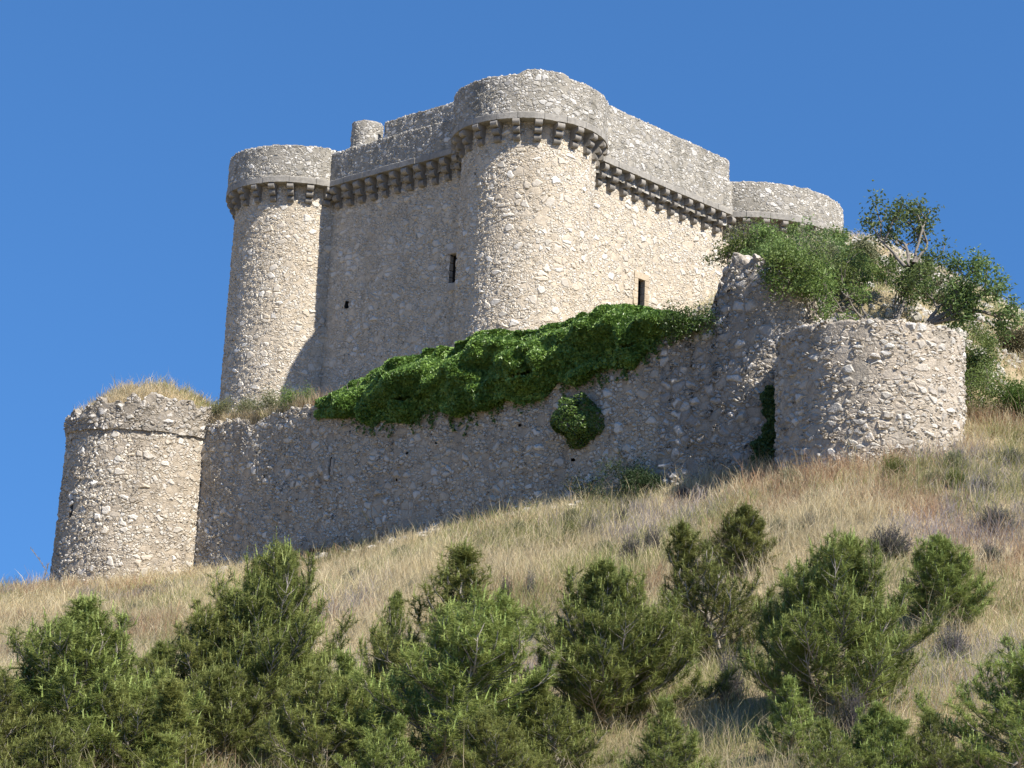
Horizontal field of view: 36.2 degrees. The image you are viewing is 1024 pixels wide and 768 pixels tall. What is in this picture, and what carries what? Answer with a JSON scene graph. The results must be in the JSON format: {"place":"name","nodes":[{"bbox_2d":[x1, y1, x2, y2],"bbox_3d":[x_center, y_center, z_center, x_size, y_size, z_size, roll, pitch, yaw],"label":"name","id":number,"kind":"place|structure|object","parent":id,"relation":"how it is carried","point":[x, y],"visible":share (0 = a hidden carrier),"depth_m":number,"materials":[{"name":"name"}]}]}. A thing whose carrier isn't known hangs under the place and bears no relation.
{"place":"outdoors","nodes":[
{"label":"outdoors","id":0,"kind":"place"},
{"bbox_2d":[0,0,1023,584],"label":"sky","id":1,"kind":"structure","parent":0,"point":[123,122],"materials":[{"name":"blue"}]},
{"bbox_2d":[0,381,1023,767],"bbox_3d":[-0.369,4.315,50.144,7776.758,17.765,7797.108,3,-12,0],"label":"ground","id":2,"kind":"structure","parent":0,"point":[761,694],"depth_m":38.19,"materials":[{"name":"beige plant"}]},
{"bbox_2d":[0,671,75,767],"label":"pine tree","id":3,"kind":"object","parent":2,"relation":"on","point":[9,715],"visible":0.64,"depth_m":24.76,"materials":[{"name":"green plant"}]},
{"bbox_2d":[0,710,101,767],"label":"pine tree","id":4,"kind":"object","parent":2,"relation":"on","point":[49,735],"visible":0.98,"depth_m":23.13,"materials":[{"name":"green plant"}]},
{"bbox_2d":[0,588,208,767],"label":"pine tree","id":5,"kind":"object","parent":2,"relation":"on","point":[84,635],"visible":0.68,"depth_m":26.10,"materials":[{"name":"green plant"}]},
{"bbox_2d":[49,388,222,586],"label":"ruined tower","id":6,"kind":"structure","parent":2,"relation":"on","point":[130,488],"depth_m":74.60,"materials":[{"name":"stone"}]},
{"bbox_2d":[74,373,226,413],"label":"tower top grass","id":7,"kind":"structure","parent":6,"relation":"on","point":[167,390],"depth_m":76.79,"materials":[{"name":"beige plant"}]},
{"bbox_2d":[76,675,200,767],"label":"pine tree","id":8,"kind":"object","parent":2,"relation":"on","point":[122,710],"visible":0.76,"depth_m":25.58,"materials":[{"name":"green plant"}]},
{"bbox_2d":[127,638,179,706],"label":"pine tree","id":9,"kind":"object","parent":2,"relation":"on","point":[161,649],"visible":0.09,"depth_m":30.64,"materials":[{"name":"green plant"}]},
{"bbox_2d":[136,730,184,767],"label":"pine tree","id":10,"kind":"object","parent":2,"relation":"on","point":[165,754],"visible":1,"depth_m":24.08,"materials":[{"name":"green plant"}]},
{"bbox_2d":[141,672,219,767],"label":"pine tree","id":11,"kind":"object","parent":2,"relation":"on","point":[173,705],"visible":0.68,"depth_m":25.71,"materials":[{"name":"green plant"}]},
{"bbox_2d":[126,586,272,726],"bbox_3d":[-6.279,5.555,31.006,3.046,3.359,3.437,1,-12,8],"label":"pine tree","id":12,"kind":"object","parent":2,"relation":"on","point":[188,658],"visible":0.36,"depth_m":30.55,"materials":[{"name":"green plant"}]},
{"bbox_2d":[148,655,290,767],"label":"pine tree","id":13,"kind":"object","parent":2,"relation":"on","point":[233,718],"visible":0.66,"depth_m":27.89,"materials":[{"name":"green plant"}]},
{"bbox_2d":[169,531,358,732],"bbox_3d":[-4.659,5.027,31.383,4.061,4.390,4.008,11,-14,-35],"label":"pine tree","id":14,"kind":"object","parent":2,"relation":"on","point":[273,603],"visible":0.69,"depth_m":30.77,"materials":[{"name":"green plant"}]},
{"bbox_2d":[243,659,387,767],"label":"pine tree","id":15,"kind":"object","parent":2,"relation":"on","point":[314,734],"visible":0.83,"depth_m":26.15,"materials":[{"name":"green plant"}]},
{"bbox_2d":[301,646,425,761],"bbox_3d":[-2.651,5.765,27.567,2.582,2.347,2.350,2,-12,1],"label":"pine tree","id":16,"kind":"object","parent":2,"relation":"on","point":[345,663],"visible":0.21,"depth_m":27.52,"materials":[{"name":"green plant"}]},
{"bbox_2d":[167,495,584,578],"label":"fallen stones","id":17,"kind":"object","parent":2,"relation":"on","point":[423,532],"visible":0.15,"depth_m":64.06,"materials":[{"name":"grey stone"}]},
{"bbox_2d":[330,713,432,767],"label":"pine tree","id":18,"kind":"object","parent":2,"relation":"on","point":[388,750],"visible":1,"depth_m":24.68,"materials":[{"name":"green plant"}]},
{"bbox_2d":[356,588,430,711],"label":"pine tree","id":19,"kind":"object","parent":2,"relation":"on","point":[395,623],"visible":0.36,"depth_m":32.86,"materials":[{"name":"green plant"}]},
{"bbox_2d":[194,338,662,569],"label":"enclosure wall","id":20,"kind":"structure","parent":2,"relation":"on","point":[304,476],"depth_m":67.09,"materials":[{"name":"stone"}]},
{"bbox_2d":[206,395,235,417],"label":"herb clump","id":21,"kind":"object","parent":20,"relation":"on","point":[215,408],"visible":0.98,"depth_m":76.52,"materials":[{"name":"green plant"}]},
{"bbox_2d":[228,393,264,417],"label":"herb clump","id":22,"kind":"object","parent":20,"relation":"on","point":[250,403],"visible":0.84,"depth_m":75.36,"materials":[{"name":"green plant"}]},
{"bbox_2d":[255,384,285,412],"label":"herb clump","id":23,"kind":"object","parent":20,"relation":"on","point":[269,399],"visible":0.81,"depth_m":74.16,"materials":[{"name":"green plant"}]},
{"bbox_2d":[205,381,341,425],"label":"wall top grass","id":24,"kind":"structure","parent":20,"relation":"on","point":[254,418],"depth_m":73.85,"materials":[{"name":"beige plant"}]},
{"bbox_2d":[273,380,317,412],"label":"herb clump","id":25,"kind":"object","parent":20,"relation":"on","point":[288,398],"visible":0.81,"depth_m":73.00,"materials":[{"name":"green plant"}]},
{"bbox_2d":[313,303,689,437],"bbox_3d":[-1.040,-0.174,64.837,20.373,4.781,3.664,-8,-15,41],"label":"ivy","id":26,"kind":"object","parent":20,"relation":"attached to","point":[476,371],"visible":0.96,"depth_m":63.48,"materials":[{"name":"green plant"}]},
{"bbox_2d":[550,392,604,448],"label":"ivy","id":27,"kind":"object","parent":20,"relation":"attached to","point":[571,418],"visible":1,"depth_m":59.85,"materials":[{"name":"green plant"}]},
{"bbox_2d":[319,578,566,767],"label":"pine tree","id":28,"kind":"object","parent":2,"relation":"on","point":[494,646],"visible":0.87,"depth_m":26.04,"materials":[{"name":"green plant"}]},
{"bbox_2d":[356,537,533,720],"bbox_3d":[-1.385,4.929,31.496,3.714,3.878,3.564,6,-12,-14],"label":"pine tree","id":29,"kind":"object","parent":2,"relation":"on","point":[464,560],"visible":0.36,"depth_m":31.53,"materials":[{"name":"green plant"}]},
{"bbox_2d":[449,703,558,767],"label":"pine tree","id":30,"kind":"object","parent":2,"relation":"on","point":[486,739],"visible":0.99,"depth_m":23.95,"materials":[{"name":"green plant"}]},
{"bbox_2d":[496,571,515,595],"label":"flower clump","id":31,"kind":"object","parent":2,"relation":"on","point":[503,587],"visible":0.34,"depth_m":44.18,"materials":[{"name":"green plant"}]},
{"bbox_2d":[522,569,536,597],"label":"flower clump","id":32,"kind":"object","parent":2,"relation":"on","point":[530,581],"visible":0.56,"depth_m":44.20,"materials":[{"name":"grey plant"}]},
{"bbox_2d":[219,69,843,478],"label":"castle keep","id":33,"kind":"structure","parent":2,"relation":"on","point":[531,199],"depth_m":83.20,"materials":[{"name":"stone"}]},
{"bbox_2d":[499,675,626,767],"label":"pine tree","id":34,"kind":"object","parent":2,"relation":"on","point":[562,727],"visible":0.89,"depth_m":26.01,"materials":[{"name":"green plant"}]},
{"bbox_2d":[561,520,580,541],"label":"grass tuft","id":35,"kind":"object","parent":2,"relation":"on","point":[567,525],"visible":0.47,"depth_m":51.97,"materials":[{"name":"plant"}]},
{"bbox_2d":[560,468,605,501],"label":"shrub","id":36,"kind":"object","parent":2,"relation":"on","point":[580,487],"visible":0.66,"depth_m":59.20,"materials":[{"name":"green plant"}]},
{"bbox_2d":[582,520,596,536],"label":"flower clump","id":37,"kind":"object","parent":2,"relation":"on","point":[591,533],"visible":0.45,"depth_m":51.96,"materials":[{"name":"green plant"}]},
{"bbox_2d":[580,515,608,526],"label":"scrub tuft","id":38,"kind":"object","parent":2,"relation":"on","point":[592,521],"visible":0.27,"depth_m":53.43,"materials":[{"name":"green plant"}]},
{"bbox_2d":[588,451,657,500],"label":"shrub","id":39,"kind":"object","parent":2,"relation":"on","point":[622,473],"visible":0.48,"depth_m":57.73,"materials":[{"name":"green plant"}]},
{"bbox_2d":[615,495,635,507],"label":"scrub tuft","id":40,"kind":"object","parent":2,"relation":"on","point":[623,500],"visible":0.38,"depth_m":55.52,"materials":[{"name":"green plant"}]},
{"bbox_2d":[513,550,740,727],"bbox_3d":[1.667,4.937,30.483,4.371,3.610,4.314,12,-15,-38],"label":"pine tree","id":41,"kind":"object","parent":2,"relation":"on","point":[608,641],"visible":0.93,"depth_m":29.77,"materials":[{"name":"green plant"}]},
{"bbox_2d":[617,534,642,560],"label":"flower clump","id":42,"kind":"object","parent":2,"relation":"on","point":[627,546],"visible":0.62,"depth_m":46.71,"materials":[{"name":"grey plant"}]},
{"bbox_2d":[619,462,665,497],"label":"shrub","id":43,"kind":"object","parent":2,"relation":"on","point":[647,480],"visible":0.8,"depth_m":56.87,"materials":[{"name":"green plant"}]},
{"bbox_2d":[640,522,661,551],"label":"flower clump","id":44,"kind":"object","parent":2,"relation":"on","point":[649,535],"visible":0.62,"depth_m":47.24,"materials":[{"name":"grey plant"}]},
{"bbox_2d":[630,624,699,698],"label":"pine tree","id":45,"kind":"object","parent":2,"relation":"on","point":[691,666],"visible":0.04,"depth_m":32.04,"materials":[{"name":"green plant"}]},
{"bbox_2d":[608,694,722,767],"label":"pine tree","id":46,"kind":"object","parent":2,"relation":"on","point":[674,748],"visible":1,"depth_m":23.43,"materials":[{"name":"green plant"}]},
{"bbox_2d":[674,483,691,499],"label":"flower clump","id":47,"kind":"object","parent":2,"relation":"on","point":[682,493],"visible":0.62,"depth_m":54.47,"materials":[{"name":"grey plant"}]},
{"bbox_2d":[655,516,780,665],"bbox_3d":[4.409,4.704,34.611,3.378,3.435,3.148,-2,-12,20],"label":"pine tree","id":48,"kind":"object","parent":2,"relation":"on","point":[684,545],"visible":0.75,"depth_m":34.19,"materials":[{"name":"green plant"}]},
{"bbox_2d":[714,638,747,701],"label":"flower clump","id":49,"kind":"object","parent":2,"relation":"on","point":[735,682],"visible":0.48,"depth_m":30.61,"materials":[{"name":"grey plant"}]},
{"bbox_2d":[697,501,782,578],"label":"pine tree","id":50,"kind":"object","parent":2,"relation":"on","point":[742,532],"visible":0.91,"depth_m":40.74,"materials":[{"name":"green plant"}]},
{"bbox_2d":[656,252,846,490],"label":"ruined wall","id":51,"kind":"structure","parent":2,"relation":"on","point":[711,389],"depth_m":56.53,"materials":[{"name":"stone"}]},
{"bbox_2d":[648,300,725,344],"bbox_3d":[6.529,-2.252,57.571,3.052,1.765,1.974,3,-12,0],"label":"ivy","id":52,"kind":"object","parent":51,"relation":"attached to","point":[675,320],"visible":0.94,"depth_m":57.36,"materials":[{"name":"green plant"}]},
{"bbox_2d":[748,385,775,464],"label":"ivy","id":53,"kind":"object","parent":51,"relation":"attached to","point":[767,411],"visible":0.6,"depth_m":54.70,"materials":[{"name":"green plant"}]},
{"bbox_2d":[756,226,810,289],"bbox_3d":[9.755,-4.413,56.460,2.409,2.737,3.297,5,-12,-13],"label":"shrub","id":54,"kind":"object","parent":51,"relation":"on","point":[775,245],"visible":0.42,"depth_m":55.79,"materials":[{"name":"green plant"}]},
{"bbox_2d":[753,231,829,303],"bbox_3d":[10.046,-4.090,55.729,2.822,2.832,3.185,3,-12,0],"label":"shrub","id":55,"kind":"object","parent":51,"relation":"on","point":[777,264],"visible":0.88,"depth_m":55.38,"materials":[{"name":"green plant"}]},
{"bbox_2d":[778,250,879,323],"bbox_3d":[11.125,-3.177,55.656,3.019,3.076,2.985,-8,-16,43],"label":"shrub","id":56,"kind":"object","parent":51,"relation":"on","point":[811,292],"visible":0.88,"depth_m":55.51,"materials":[{"name":"green plant"}]},
{"bbox_2d":[775,467,800,484],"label":"scrub tuft","id":57,"kind":"object","parent":2,"relation":"on","point":[785,476],"visible":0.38,"depth_m":49.57,"materials":[{"name":"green plant"}]},
{"bbox_2d":[751,672,831,762],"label":"pine tree","id":58,"kind":"object","parent":2,"relation":"on","point":[787,713],"visible":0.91,"depth_m":25.49,"materials":[{"name":"green plant"}]},
{"bbox_2d":[794,716,886,767],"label":"pine tree","id":59,"kind":"object","parent":2,"relation":"on","point":[824,727],"visible":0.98,"depth_m":22.70,"materials":[{"name":"green plant"}]},
{"bbox_2d":[731,524,956,719],"bbox_3d":[6.044,4.229,28.206,4.089,3.712,4.036,2,-12,4],"label":"pine tree","id":60,"kind":"object","parent":2,"relation":"on","point":[842,604],"visible":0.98,"depth_m":27.74,"materials":[{"name":"green plant"}]},
{"bbox_2d":[833,674,869,743],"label":"flower clump","id":61,"kind":"object","parent":2,"relation":"on","point":[849,714],"visible":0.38,"depth_m":26.27,"materials":[{"name":"grey plant"}]},
{"bbox_2d":[774,318,966,472],"bbox_3d":[12.001,2.492,52.665,6.174,8.178,6.177,3,-12,0],"label":"round bastion","id":62,"kind":"object","parent":2,"relation":"on","point":[863,384],"visible":0.61,"depth_m":50.47,"materials":[{"name":"stone"}]},
{"bbox_2d":[824,699,925,766],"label":"pine tree","id":63,"kind":"object","parent":2,"relation":"on","point":[877,719],"visible":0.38,"depth_m":23.61,"materials":[{"name":"green plant"}]},
{"bbox_2d":[840,715,930,767],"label":"pine tree","id":64,"kind":"object","parent":2,"relation":"on","point":[893,749],"visible":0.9,"depth_m":22.71,"materials":[{"name":"green plant"}]},
{"bbox_2d":[864,523,914,557],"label":"grey shrub","id":65,"kind":"object","parent":2,"relation":"on","point":[895,541],"visible":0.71,"depth_m":39.18,"materials":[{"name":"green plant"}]},
{"bbox_2d":[877,451,908,480],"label":"grass tuft","id":66,"kind":"object","parent":2,"relation":"on","point":[892,462],"visible":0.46,"depth_m":47.00,"materials":[{"name":"green plant"}]},
{"bbox_2d":[921,470,945,482],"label":"scrub tuft","id":67,"kind":"object","parent":2,"relation":"on","point":[935,477],"visible":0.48,"depth_m":46.65,"materials":[{"name":"green plant"}]},
{"bbox_2d":[892,710,989,767],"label":"pine tree","id":68,"kind":"object","parent":2,"relation":"on","point":[940,750],"visible":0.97,"depth_m":22.86,"materials":[{"name":"green plant"}]},
{"bbox_2d":[885,529,1004,628],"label":"pine tree","id":69,"kind":"object","parent":2,"relation":"on","point":[931,561],"visible":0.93,"depth_m":33.71,"materials":[{"name":"green plant"}]},
{"bbox_2d":[931,620,973,658],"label":"flower clump","id":70,"kind":"object","parent":2,"relation":"on","point":[950,641],"visible":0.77,"depth_m":31.76,"materials":[{"name":"grey plant"}]},
{"bbox_2d":[941,448,971,465],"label":"scrub tuft","id":71,"kind":"object","parent":2,"relation":"on","point":[956,457],"visible":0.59,"depth_m":48.52,"materials":[{"name":"green plant"}]},
{"bbox_2d":[942,465,971,488],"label":"grass tuft","id":72,"kind":"object","parent":2,"relation":"on","point":[957,476],"visible":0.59,"depth_m":46.01,"materials":[{"name":"green plant"}]},
{"bbox_2d":[908,633,1023,767],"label":"pine tree","id":73,"kind":"object","parent":2,"relation":"on","point":[1009,712],"visible":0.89,"depth_m":23.07,"materials":[{"name":"green plant"}]},
{"bbox_2d":[972,476,997,492],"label":"grey shrub","id":74,"kind":"object","parent":2,"relation":"on","point":[985,485],"visible":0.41,"depth_m":45.71,"materials":[{"name":"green plant"}]},
{"bbox_2d":[972,542,1005,561],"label":"grey shrub","id":75,"kind":"object","parent":2,"relation":"on","point":[992,550],"visible":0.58,"depth_m":39.05,"materials":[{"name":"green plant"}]},
{"bbox_2d":[978,502,1017,531],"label":"grey shrub","id":76,"kind":"object","parent":2,"relation":"on","point":[994,513],"visible":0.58,"depth_m":42.06,"materials":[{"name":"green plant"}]},
{"bbox_2d":[995,446,1023,461],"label":"scrub tuft","id":77,"kind":"object","parent":2,"relation":"on","point":[1012,453],"visible":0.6,"depth_m":49.00,"materials":[{"name":"green plant"}]},
{"bbox_2d":[599,682,651,719],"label":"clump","id":78,"kind":"object","parent":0,"point":[620,711],"visible":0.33,"depth_m":30.51,"materials":[{"name":"green plant"}]},
{"bbox_2d":[250,224,1023,422],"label":"terrace ground","id":79,"kind":"structure","parent":0,"point":[879,303],"depth_m":59.15,"materials":[{"name":"beige plant"}]},
{"bbox_2d":[700,226,758,267],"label":"shrub","id":80,"kind":"object","parent":79,"relation":"on","point":[731,249],"visible":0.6,"depth_m":65.94,"materials":[{"name":"green plant"}]},
{"bbox_2d":[722,215,776,253],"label":"shrub","id":81,"kind":"object","parent":79,"relation":"on","point":[747,231],"visible":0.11,"depth_m":69.48,"materials":[{"name":"green plant"}]},
{"bbox_2d":[728,238,771,263],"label":"shrub","id":82,"kind":"object","parent":79,"relation":"on","point":[757,252],"visible":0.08,"depth_m":60.73,"materials":[{"name":"green plant"}]},
{"bbox_2d":[741,216,790,254],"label":"shrub","id":83,"kind":"object","parent":79,"relation":"on","point":[763,231],"visible":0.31,"depth_m":64.76,"materials":[{"name":"green plant"}]},
{"bbox_2d":[764,231,796,256],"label":"shrub","id":84,"kind":"object","parent":79,"relation":"on","point":[781,238],"visible":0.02,"depth_m":61.06,"materials":[{"name":"green plant"}]},
{"bbox_2d":[748,214,813,242],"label":"shrub","id":85,"kind":"object","parent":79,"relation":"on","point":[791,228],"visible":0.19,"depth_m":69.54,"materials":[{"name":"green plant"}]},
{"bbox_2d":[788,221,832,252],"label":"shrub","id":86,"kind":"object","parent":79,"relation":"on","point":[804,237],"visible":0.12,"depth_m":67.44,"materials":[{"name":"green plant"}]},
{"bbox_2d":[789,236,846,267],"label":"shrub","id":87,"kind":"object","parent":79,"relation":"on","point":[831,248],"visible":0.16,"depth_m":60.85,"materials":[{"name":"green plant"}]},
{"bbox_2d":[794,214,864,266],"bbox_3d":[12.771,-5.343,64.017,2.796,2.570,3.688,-3,-13,24],"label":"shrub","id":88,"kind":"object","parent":79,"relation":"on","point":[824,231],"visible":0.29,"depth_m":63.33,"materials":[{"name":"green plant"}]},
{"bbox_2d":[820,224,855,257],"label":"shrub","id":89,"kind":"object","parent":79,"relation":"on","point":[844,231],"visible":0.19,"depth_m":71.14,"materials":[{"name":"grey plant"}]},
{"bbox_2d":[818,239,875,319],"bbox_3d":[12.217,-3.495,58.516,2.645,3.376,4.417,-2,-12,23],"label":"shrub","id":90,"kind":"object","parent":79,"relation":"on","point":[843,273],"visible":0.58,"depth_m":57.76,"materials":[{"name":"green plant"}]},
{"bbox_2d":[820,248,879,298],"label":"shrub","id":91,"kind":"object","parent":79,"relation":"on","point":[864,279],"visible":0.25,"depth_m":59.46,"materials":[{"name":"green plant"}]},
{"bbox_2d":[688,236,1023,407],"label":"rubble","id":92,"kind":"object","parent":79,"relation":"on","point":[916,315],"visible":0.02,"depth_m":59.39,"materials":[{"name":"grey stone"}]},
{"bbox_2d":[844,231,884,266],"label":"shrub","id":93,"kind":"object","parent":79,"relation":"on","point":[869,248],"visible":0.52,"depth_m":70.38,"materials":[{"name":"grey plant"}]},
{"bbox_2d":[856,253,923,290],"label":"shrub","id":94,"kind":"object","parent":79,"relation":"on","point":[873,268],"visible":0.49,"depth_m":64.36,"materials":[{"name":"green plant"}]},
{"bbox_2d":[854,180,962,318],"bbox_3d":[14.720,-4.925,57.514,3.806,5.690,4.425,3,-12,0],"label":"fig tree","id":95,"kind":"object","parent":79,"relation":"on","point":[920,228],"visible":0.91,"depth_m":58.10,"materials":[{"name":"green plant"}]},
{"bbox_2d":[875,238,950,318],"bbox_3d":[14.468,-3.789,57.259,2.632,3.132,2.322,14,-16,-43],"label":"shrub","id":96,"kind":"object","parent":79,"relation":"on","point":[902,294],"visible":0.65,"depth_m":57.21,"materials":[{"name":"green plant"}]},
{"bbox_2d":[912,271,951,298],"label":"shrub","id":97,"kind":"object","parent":79,"relation":"on","point":[940,282],"visible":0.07,"depth_m":65.67,"materials":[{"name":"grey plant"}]},
{"bbox_2d":[921,285,979,312],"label":"shrub","id":98,"kind":"object","parent":79,"relation":"on","point":[942,294],"visible":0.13,"depth_m":63.40,"materials":[{"name":"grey plant"}]},
{"bbox_2d":[911,244,1023,347],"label":"fig tree","id":99,"kind":"object","parent":79,"relation":"on","point":[965,297],"visible":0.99,"depth_m":55.77,"materials":[{"name":"green plant"}]},
{"bbox_2d":[958,330,1007,384],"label":"shrub","id":100,"kind":"object","parent":79,"relation":"on","point":[971,359],"visible":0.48,"depth_m":56.58,"materials":[{"name":"green plant"}]},
{"bbox_2d":[958,314,1010,358],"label":"shrub","id":101,"kind":"object","parent":79,"relation":"on","point":[979,336],"visible":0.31,"depth_m":60.63,"materials":[{"name":"green plant"}]},
{"bbox_2d":[964,346,1023,420],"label":"shrub","id":102,"kind":"object","parent":79,"relation":"on","point":[986,387],"visible":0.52,"depth_m":54.01,"materials":[{"name":"green plant"}]},
{"bbox_2d":[984,372,1023,418],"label":"shrub","id":103,"kind":"object","parent":79,"relation":"on","point":[1011,389],"visible":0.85,"depth_m":53.07,"materials":[{"name":"green plant"}]},
{"bbox_2d":[992,321,1023,357],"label":"shrub","id":104,"kind":"object","parent":79,"relation":"on","point":[1019,339],"visible":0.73,"depth_m":63.21,"materials":[{"name":"green plant"}]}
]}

